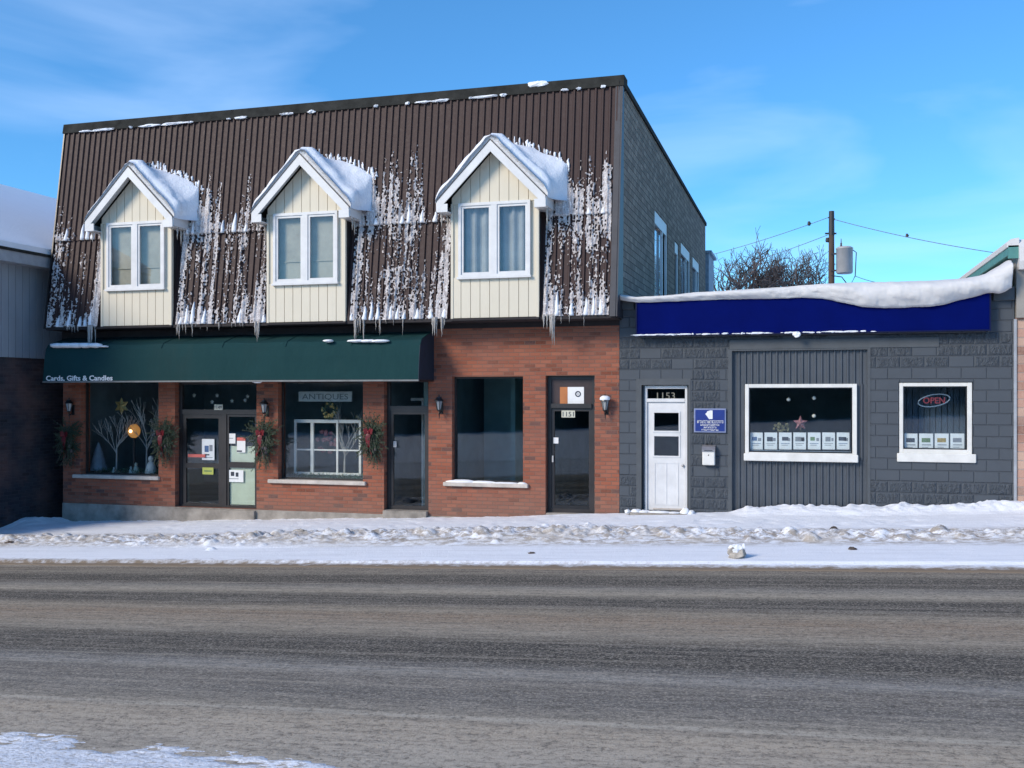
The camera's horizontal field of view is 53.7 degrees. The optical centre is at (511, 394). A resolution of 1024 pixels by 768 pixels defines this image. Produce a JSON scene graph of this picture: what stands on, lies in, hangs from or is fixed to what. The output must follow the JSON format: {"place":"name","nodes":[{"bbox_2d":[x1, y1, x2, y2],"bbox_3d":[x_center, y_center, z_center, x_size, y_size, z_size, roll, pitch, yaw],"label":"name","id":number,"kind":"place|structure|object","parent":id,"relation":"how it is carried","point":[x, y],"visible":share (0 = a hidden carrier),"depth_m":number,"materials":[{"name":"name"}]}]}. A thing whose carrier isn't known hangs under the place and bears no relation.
{"place":"outdoors","nodes":[
{"label":"outdoors","id":0,"kind":"place"},
{"bbox_2d":[0,565,1023,767],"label":"road","id":1,"kind":"structure","parent":0,"point":[346,667],"depth_m":8.88,"materials":[{"name":"grey asphalt"}]},
{"bbox_2d":[0,732,337,767],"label":"verge snow","id":2,"kind":"structure","parent":1,"relation":"on","point":[25,751],"depth_m":6.82,"materials":[{"name":"white snow"}]},
{"bbox_2d":[0,500,1023,572],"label":"pavement","id":3,"kind":"structure","parent":0,"point":[986,536],"depth_m":16.30,"materials":[{"name":"white snow"}]},
{"bbox_2d":[292,528,306,531],"bbox_3d":[-3.820,2.500,18.219,0.314,0.178,0.250,0,0,16],"label":"ice lump","id":4,"kind":"object","parent":3,"relation":"on","point":[300,530],"visible":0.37,"depth_m":18.17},
{"bbox_2d":[727,543,745,558],"bbox_3d":[3.112,2.168,13.977,0.259,0.242,0.215,0,0,16],"label":"snow chunk","id":5,"kind":"object","parent":3,"relation":"on","point":[736,551],"visible":0.97,"depth_m":13.91,"materials":[{"name":"white snow"}]},
{"bbox_2d":[0,0,1023,290],"label":"sky","id":6,"kind":"structure","parent":0,"point":[899,117],"materials":[{"name":"blue"}]},
{"bbox_3d":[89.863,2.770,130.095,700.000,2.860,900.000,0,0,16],"label":"ground","id":7,"kind":"structure","parent":0,"visible":0},
{"bbox_2d":[0,184,62,527],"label":"grey neighbour","id":8,"kind":"structure","parent":7,"relation":"on","point":[31,469],"depth_m":22.51,"materials":[{"name":"brick"}]},
{"bbox_2d":[43,75,706,521],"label":"brick building","id":9,"kind":"structure","parent":7,"relation":"on","point":[509,245],"depth_m":20.66,"materials":[{"name":"brick"}]},
{"bbox_2d":[64,398,74,418],"bbox_3d":[-9.861,0.300,22.527,0.190,0.491,0.233,0,0,16],"label":"wall lantern","id":10,"kind":"object","parent":9,"relation":"attached to","point":[70,407],"depth_m":22.49,"materials":[{"name":"black paint"}]},
{"bbox_2d":[53,416,87,468],"bbox_3d":[-9.839,1.062,22.455,0.966,1.190,0.314,0,0,16],"label":"evergreen swag","id":11,"kind":"object","parent":9,"relation":"attached to","point":[67,444],"visible":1,"depth_m":22.46,"materials":[{"name":"green plant"}]},
{"bbox_2d":[90,442,108,471],"bbox_3d":[-9.479,1.427,23.164,0.460,0.680,0.448,0,0,16],"label":"frosted tree","id":12,"kind":"object","parent":9,"relation":"on","point":[98,460],"visible":0.86,"depth_m":23.06,"materials":[{"name":"blue ceramic"}]},
{"bbox_2d":[92,415,139,472],"bbox_3d":[-9.060,1.108,23.060,1.107,1.318,0.586,0,0,16],"label":"twig tree","id":13,"kind":"object","parent":9,"relation":"on","point":[121,440],"visible":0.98,"depth_m":23.04,"materials":[{"name":"white wood"}]},
{"bbox_2d":[115,383,127,414],"bbox_3d":[-8.842,-0.015,22.865,0.346,0.929,0.060,0,0,16],"label":"star ornament","id":14,"kind":"object","parent":9,"relation":"hanging from","point":[121,405],"visible":0.9,"depth_m":22.86,"materials":[{"name":"gold metal"}]},
{"bbox_2d":[86,382,157,475],"bbox_3d":[-8.618,0.733,22.477,2.004,2.080,0.060,0,0,16],"label":"window frame","id":15,"kind":"structure","parent":9,"relation":"in","point":[87,384],"depth_m":22.72,"materials":[{"name":"brown metal"}]},
{"bbox_2d":[94,467,157,473],"bbox_3d":[-8.535,1.709,22.785,2.043,0.232,0.527,0,0,16],"label":"garland","id":16,"kind":"object","parent":9,"relation":"attached to","point":[127,470],"visible":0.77,"depth_m":22.80},
{"bbox_2d":[128,424,140,468],"bbox_3d":[-8.610,1.213,23.017,0.281,1.107,0.279,0,0,-38],"label":"globe lamp","id":17,"kind":"object","parent":9,"relation":"on","point":[135,428],"visible":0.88,"depth_m":22.95,"materials":[{"name":"orange glass"}]},
{"bbox_2d":[133,463,139,472],"bbox_3d":[-8.472,1.644,22.767,0.165,0.245,0.165,0,0,16],"label":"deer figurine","id":18,"kind":"object","parent":9,"relation":"on","point":[136,467],"visible":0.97,"depth_m":22.73,"materials":[{"name":"grey"}]},
{"bbox_2d":[121,397,157,472],"bbox_3d":[-8.300,0.908,22.740,1.097,1.718,0.755,0,0,25],"label":"twig tree","id":19,"kind":"object","parent":9,"relation":"on","point":[147,445],"visible":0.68,"depth_m":22.79,"materials":[{"name":"white wood"}]},
{"bbox_2d":[145,456,156,473],"bbox_3d":[-8.074,1.561,22.600,0.277,0.412,0.277,0,0,16],"label":"angel figurine","id":20,"kind":"object","parent":9,"relation":"on","point":[150,467],"visible":0.98,"depth_m":22.52,"materials":[{"name":"white ceramic"}]},
{"bbox_2d":[145,412,179,467],"bbox_3d":[-7.506,0.970,21.798,0.827,1.241,0.309,0,0,16],"label":"evergreen swag","id":21,"kind":"object","parent":9,"relation":"attached to","point":[162,440],"visible":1,"depth_m":21.77,"materials":[{"name":"green plant"}]},
{"bbox_2d":[183,414,221,504],"bbox_3d":[-6.712,1.424,21.900,0.982,2.016,0.095,0,0,16],"label":"door","id":22,"kind":"structure","parent":9,"relation":"in","point":[186,465],"depth_m":21.89,"materials":[{"name":"brown metal"}]},
{"bbox_2d":[202,467,212,474],"bbox_3d":[-6.574,1.643,21.845,0.271,0.151,0.007,0,0,16],"label":"yellow notice","id":23,"kind":"object","parent":9,"relation":"attached to","point":[207,470],"visible":1,"depth_m":21.85,"materials":[{"name":"green"}]},
{"bbox_2d":[202,439,213,459],"bbox_3d":[-6.568,1.178,21.843,0.308,0.454,0.007,0,0,16],"label":"door poster","id":24,"kind":"object","parent":9,"relation":"attached to","point":[208,447],"depth_m":21.84,"materials":[{"name":"paper"}]},
{"bbox_2d":[214,404,222,409],"bbox_3d":[-6.323,0.264,21.754,0.208,0.118,0.013,0,0,16],"label":"number plate","id":25,"kind":"object","parent":9,"relation":"attached to","point":[218,407],"visible":1,"depth_m":21.75,"materials":[{"name":"white plastic"}]},
{"bbox_2d":[229,433,234,443],"bbox_3d":[-6.063,0.935,21.717,0.268,0.215,0.007,0,0,16],"label":"white notice","id":26,"kind":"object","parent":9,"relation":"attached to","point":[231,438],"visible":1,"depth_m":21.70,"materials":[{"name":"paper"}]},
{"bbox_2d":[229,470,242,481],"bbox_3d":[-5.970,1.739,21.690,0.462,0.258,0.007,0,0,16],"label":"animal poster","id":27,"kind":"object","parent":9,"relation":"attached to","point":[235,475],"visible":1,"depth_m":21.67,"materials":[{"name":"white paper"}]},
{"bbox_2d":[42,331,433,382],"bbox_3d":[-5.857,-0.765,21.041,8.710,1.052,0.852,0,0,16],"label":"awning","id":28,"kind":"object","parent":9,"relation":"attached to","point":[347,357],"visible":1,"depth_m":20.61,"materials":[{"name":"green fabric"}]},
{"bbox_2d":[237,437,244,452],"bbox_3d":[-5.801,1.071,21.641,0.206,0.321,0.007,0,0,16],"label":"red topped notice","id":29,"kind":"object","parent":9,"relation":"attached to","point":[240,444],"visible":0.85,"depth_m":21.64,"materials":[{"name":"white paper"}]},
{"bbox_2d":[242,411,283,471],"bbox_3d":[-5.265,0.989,21.108,1.009,1.312,0.386,0,0,16],"label":"evergreen swag","id":30,"kind":"object","parent":9,"relation":"attached to","point":[263,436],"visible":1,"depth_m":21.10,"materials":[{"name":"green plant"}]},
{"bbox_2d":[260,398,268,419],"bbox_3d":[-5.184,0.307,21.168,0.190,0.491,0.233,0,0,16],"label":"wall lantern","id":31,"kind":"object","parent":9,"relation":"attached to","point":[264,406],"depth_m":21.12,"materials":[{"name":"black paint"}]},
{"bbox_2d":[282,381,362,480],"bbox_3d":[-3.930,0.740,21.115,1.937,2.057,0.060,0,0,16],"label":"window frame","id":32,"kind":"structure","parent":9,"relation":"in","point":[283,383],"depth_m":21.35,"materials":[{"name":"brown metal"}]},
{"bbox_2d":[299,391,351,401],"bbox_3d":[-3.948,0.032,21.356,1.244,0.211,0.027,0,0,16],"label":"antiques sign","id":33,"kind":"object","parent":9,"relation":"attached to","point":[336,396],"visible":1,"depth_m":21.33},
{"bbox_2d":[290,471,362,478],"bbox_3d":[-3.833,1.715,21.419,1.940,0.241,0.548,0,0,16],"label":"garland","id":34,"kind":"object","parent":9,"relation":"attached to","point":[323,476],"visible":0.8,"depth_m":21.38},
{"bbox_2d":[294,419,361,475],"bbox_3d":[-3.917,1.109,21.465,1.564,1.173,0.044,0,0,16],"label":"window sash prop","id":35,"kind":"object","parent":9,"relation":"in","point":[312,422],"depth_m":21.50,"materials":[{"name":"white wood"}]},
{"bbox_2d":[321,402,337,419],"bbox_3d":[-3.861,0.330,21.386,0.392,0.385,0.082,0,0,16],"label":"gilt wreath","id":36,"kind":"object","parent":9,"relation":"hanging from","point":[332,414],"visible":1,"depth_m":21.37,"materials":[{"name":"gold metal"}]},
{"bbox_2d":[330,402,362,477],"bbox_3d":[-3.525,0.956,21.619,0.995,1.612,0.804,0,0,5],"label":"twig tree","id":37,"kind":"object","parent":9,"relation":"on","point":[341,432],"visible":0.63,"depth_m":21.56,"materials":[{"name":"white wood"}]},
{"bbox_2d":[315,429,335,453],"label":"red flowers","id":38,"kind":"object","parent":37,"relation":"attached to","point":[325,433],"visible":0.85,"depth_m":21.86,"materials":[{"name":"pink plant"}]},
{"bbox_2d":[353,401,387,469],"bbox_3d":[-2.868,0.825,20.420,0.794,1.424,0.340,0,0,16],"label":"evergreen swag","id":39,"kind":"object","parent":9,"relation":"attached to","point":[369,444],"visible":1,"depth_m":20.42,"materials":[{"name":"green plant"}]},
{"bbox_2d":[390,411,427,506],"bbox_3d":[-2.093,1.324,20.563,0.821,1.998,0.085,0,0,16],"label":"door","id":40,"kind":"structure","parent":9,"relation":"in","point":[393,443],"depth_m":20.61,"materials":[{"name":"brown metal"}]},
{"bbox_2d":[411,398,423,505],"bbox_3d":[-1.982,1.190,21.226,0.283,2.260,0.060,0,0,16],"label":"door frame","id":41,"kind":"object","parent":9,"relation":"in","point":[412,399],"depth_m":21.16,"materials":[{"name":"black metal"}]},
{"bbox_2d":[434,395,443,417],"bbox_3d":[-1.443,0.234,20.081,0.190,0.491,0.233,0,0,16],"label":"wall lantern","id":42,"kind":"object","parent":9,"relation":"attached to","point":[438,400],"depth_m":20.03,"materials":[{"name":"black paint"}]},
{"bbox_2d":[455,377,522,482],"bbox_3d":[-0.440,0.685,20.101,1.464,2.095,0.060,0,0,16],"label":"window frame","id":43,"kind":"structure","parent":9,"relation":"in","point":[456,378],"depth_m":20.27,"materials":[{"name":"brown metal"}]},
{"bbox_2d":[553,437,557,443],"bbox_3d":[0.857,0.887,19.698,0.100,0.117,0.004,0,0,16],"label":"door sticker","id":44,"kind":"object","parent":9,"relation":"attached to","point":[555,440],"depth_m":19.70,"materials":[{"name":"white paper"}]},
{"bbox_2d":[562,410,574,417],"bbox_3d":[1.093,0.369,19.626,0.269,0.136,0.013,0,0,16],"label":"number plate","id":45,"kind":"object","parent":9,"relation":"attached to","point":[568,413],"visible":1,"depth_m":19.62,"materials":[{"name":"white plastic"}]},
{"bbox_2d":[560,387,583,403],"bbox_3d":[1.163,0.015,19.608,0.477,0.340,0.008,0,0,16],"label":"transom picture","id":46,"kind":"object","parent":9,"relation":"attached to","point":[571,395],"visible":1,"depth_m":19.61,"materials":[{"name":"white paper"}]},
{"bbox_2d":[552,408,591,509],"bbox_3d":[1.158,1.263,19.613,0.803,2.017,0.095,0,0,16],"label":"door","id":47,"kind":"structure","parent":9,"relation":"in","point":[589,507],"depth_m":19.60,"materials":[{"name":"brown metal"}]},
{"bbox_2d":[600,395,609,418],"bbox_3d":[1.767,0.226,19.145,0.207,0.491,0.241,0,0,16],"label":"wall lantern","id":48,"kind":"object","parent":9,"relation":"attached to","point":[604,399],"depth_m":19.09,"materials":[{"name":"black paint"}]},
{"bbox_2d":[655,211,666,295],"bbox_3d":[3.567,-2.720,24.841,0.170,3.280,2.300,0,0,16],"label":"window frame","id":49,"kind":"structure","parent":9,"relation":"in","point":[660,224],"depth_m":25.14,"materials":[{"name":"white wood"}]},
{"bbox_2d":[675,242,677,293],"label":"window frame","id":50,"kind":"structure","parent":9,"relation":"in","point":[676,246],"depth_m":28.07,"materials":[{"name":"white wood"}]},
{"bbox_2d":[681,243,689,293],"bbox_3d":[5.032,-2.720,29.883,0.170,3.280,2.400,0,0,16],"label":"window frame","id":51,"kind":"structure","parent":9,"relation":"in","point":[685,266],"depth_m":30.14,"materials":[{"name":"white wood"}]},
{"bbox_2d":[693,258,698,291],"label":"window frame","id":52,"kind":"structure","parent":9,"relation":"in","point":[695,265],"depth_m":33.01,"materials":[{"name":"white wood"}]},
{"bbox_2d":[705,250,716,291],"bbox_3d":[5.352,-1.005,37.418,4.200,8.250,2.150,0,0,16],"label":"annex","id":53,"kind":"object","parent":7,"relation":"on","point":[710,258],"visible":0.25,"depth_m":36.14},
{"bbox_2d":[714,227,798,290],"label":"bare tree","id":54,"kind":"object","parent":7,"relation":"on","point":[761,279],"visible":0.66,"depth_m":48.22,"materials":[{"name":"brown plant"}]},
{"bbox_2d":[744,243,809,287],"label":"bare tree","id":55,"kind":"object","parent":7,"relation":"on","point":[776,265],"visible":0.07,"depth_m":52.87,"materials":[{"name":"brown plant"}]},
{"bbox_2d":[757,245,835,287],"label":"bare tree","id":56,"kind":"object","parent":7,"relation":"on","point":[808,275],"visible":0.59,"depth_m":48.41,"materials":[{"name":"brown plant"}]},
{"bbox_2d":[619,260,1014,514],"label":"charcoal building","id":57,"kind":"structure","parent":7,"relation":"on","point":[868,391],"depth_m":18.26,"materials":[{"name":"paint"}]},
{"bbox_2d":[657,392,674,398],"bbox_3d":[2.906,0.015,19.074,0.339,0.125,0.004,0,0,16],"label":"number plate","id":58,"kind":"object","parent":57,"relation":"attached to","point":[666,395],"visible":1,"depth_m":19.06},
{"bbox_2d":[648,402,684,510],"bbox_3d":[2.906,1.156,19.051,0.699,2.037,0.110,0,0,16],"label":"door","id":59,"kind":"structure","parent":57,"relation":"in","point":[666,474],"depth_m":19.06,"materials":[{"name":"white wood"}]},
{"bbox_2d":[702,443,715,464],"bbox_3d":[3.632,1.088,18.655,0.240,0.409,0.140,0,0,16],"label":"mailbox","id":60,"kind":"object","parent":57,"relation":"attached to","point":[708,454],"visible":1,"depth_m":18.61,"materials":[{"name":"white metal"}]},
{"bbox_2d":[694,408,725,432],"bbox_3d":[3.662,0.472,18.693,0.583,0.444,0.045,0,0,16],"label":"wall plaque","id":61,"kind":"object","parent":57,"relation":"attached to","point":[711,420],"depth_m":18.68,"materials":[{"name":"blue metal"}]},
{"bbox_2d":[750,432,762,449],"bbox_3d":[4.493,0.846,18.581,0.228,0.313,0.007,0,0,16],"label":"listing sheet","id":62,"kind":"object","parent":57,"relation":"attached to","point":[756,441],"visible":1,"depth_m":18.58,"materials":[{"name":"paper"}]},
{"bbox_2d":[764,432,776,449],"bbox_3d":[4.740,0.843,18.509,0.226,0.311,0.007,0,0,16],"label":"listing sheet","id":63,"kind":"object","parent":57,"relation":"attached to","point":[770,440],"visible":1,"depth_m":18.51,"materials":[{"name":"paper"}]},
{"bbox_2d":[773,422,789,443],"bbox_3d":[5.006,0.706,18.761,0.231,0.395,0.238,0,0,-34],"label":"floral pot","id":64,"kind":"object","parent":57,"relation":"on","point":[780,426],"visible":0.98,"depth_m":18.73,"materials":[{"name":"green plant"}]},
{"bbox_2d":[779,432,791,449],"bbox_3d":[4.986,0.840,18.438,0.225,0.310,0.007,0,0,16],"label":"listing sheet","id":65,"kind":"object","parent":57,"relation":"attached to","point":[785,441],"visible":1,"depth_m":18.44,"materials":[{"name":"paper"}]},
{"bbox_2d":[793,432,805,449],"bbox_3d":[5.229,0.836,18.367,0.223,0.309,0.007,0,0,16],"label":"listing sheet","id":66,"kind":"object","parent":57,"relation":"attached to","point":[799,440],"visible":1,"depth_m":18.37,"materials":[{"name":"paper"}]},
{"bbox_2d":[794,415,806,432],"bbox_3d":[5.323,0.697,18.645,0.266,0.640,0.100,0,0,16],"label":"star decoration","id":67,"kind":"object","parent":57,"relation":"attached to","point":[800,422],"visible":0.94,"depth_m":18.64,"materials":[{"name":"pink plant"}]},
{"bbox_2d":[744,384,857,462],"bbox_3d":[5.217,0.501,18.293,1.987,1.400,0.135,0,0,16],"label":"window frame","id":68,"kind":"structure","parent":57,"relation":"in","point":[797,456],"depth_m":18.24,"materials":[{"name":"white paint"}]},
{"bbox_2d":[633,293,990,337],"bbox_3d":[5.205,-1.399,18.134,6.179,0.746,0.260,0,0,16],"label":"sign board","id":69,"kind":"object","parent":57,"relation":"attached to","point":[796,317],"visible":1,"depth_m":18.08,"materials":[{"name":"blue metal"}]},
{"bbox_2d":[808,432,820,449],"bbox_3d":[5.471,0.833,18.297,0.221,0.308,0.007,0,0,16],"label":"listing sheet","id":70,"kind":"object","parent":57,"relation":"attached to","point":[814,441],"visible":1,"depth_m":18.29,"materials":[{"name":"paper"}]},
{"bbox_2d":[822,432,834,449],"bbox_3d":[5.711,0.830,18.227,0.220,0.307,0.007,0,0,16],"label":"listing sheet","id":71,"kind":"object","parent":57,"relation":"attached to","point":[828,441],"visible":1,"depth_m":18.23,"materials":[{"name":"paper"}]},
{"bbox_2d":[837,432,848,449],"bbox_3d":[5.949,0.827,18.158,0.218,0.306,0.007,0,0,16],"label":"listing sheet","id":72,"kind":"object","parent":57,"relation":"attached to","point":[842,441],"visible":1,"depth_m":18.16,"materials":[{"name":"paper"}]},
{"bbox_2d":[904,433,917,447],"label":"listing sheet","id":73,"kind":"object","parent":57,"relation":"attached to","point":[910,440],"visible":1,"depth_m":17.86,"materials":[{"name":"paper"}]},
{"bbox_2d":[919,433,932,447],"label":"listing sheet","id":74,"kind":"object","parent":57,"relation":"attached to","point":[925,440],"visible":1,"depth_m":17.79,"materials":[{"name":"paper"}]},
{"bbox_2d":[918,394,949,406],"bbox_3d":[7.454,-0.030,17.849,0.539,0.499,0.022,0,0,16],"label":"open sign","id":75,"kind":"object","parent":57,"relation":"attached to","point":[930,400],"visible":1,"depth_m":17.84,"materials":[{"name":"red"}]},
{"bbox_2d":[897,382,975,462],"bbox_3d":[7.411,0.478,17.669,1.280,1.389,0.150,0,0,16],"label":"window frame","id":76,"kind":"structure","parent":57,"relation":"in","point":[950,455],"depth_m":17.62,"materials":[{"name":"white paint"}]},
{"bbox_2d":[935,433,948,447],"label":"listing sheet","id":77,"kind":"object","parent":57,"relation":"attached to","point":[941,440],"visible":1,"depth_m":17.72,"materials":[{"name":"paper"}]},
{"bbox_2d":[950,433,963,448],"bbox_3d":[7.777,0.825,17.648,0.226,0.306,0.007,0,0,16],"label":"listing sheet","id":78,"kind":"object","parent":57,"relation":"attached to","point":[956,440],"visible":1,"depth_m":17.65,"materials":[{"name":"paper"}]},
{"bbox_2d":[825,211,856,283],"bbox_3d":[12.378,-2.209,38.029,0.626,9.459,1.053,0,0,-44],"label":"utility pole","id":79,"kind":"object","parent":7,"relation":"on","point":[844,259],"visible":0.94,"depth_m":37.92,"materials":[{"name":"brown wood"}]},
{"bbox_2d":[714,235,826,273],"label":"power wire","id":80,"kind":"object","parent":79,"relation":"attached to","point":[772,255],"visible":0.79,"depth_m":41.48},
{"bbox_2d":[715,217,827,253],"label":"power wire","id":81,"kind":"object","parent":79,"relation":"attached to","point":[809,223],"visible":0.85,"depth_m":40.31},
{"bbox_2d":[834,219,992,252],"bbox_3d":[15.227,-5.483,35.765,1.416,2.315,7.656,0,0,-42],"label":"power wire","id":82,"kind":"object","parent":79,"relation":"attached to","point":[907,235],"visible":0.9,"depth_m":35.97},
{"bbox_2d":[959,238,1023,501],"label":"stone neighbour","id":83,"kind":"structure","parent":7,"relation":"on","point":[1012,250],"depth_m":17.25,"materials":[{"name":"beige"}]}
]}

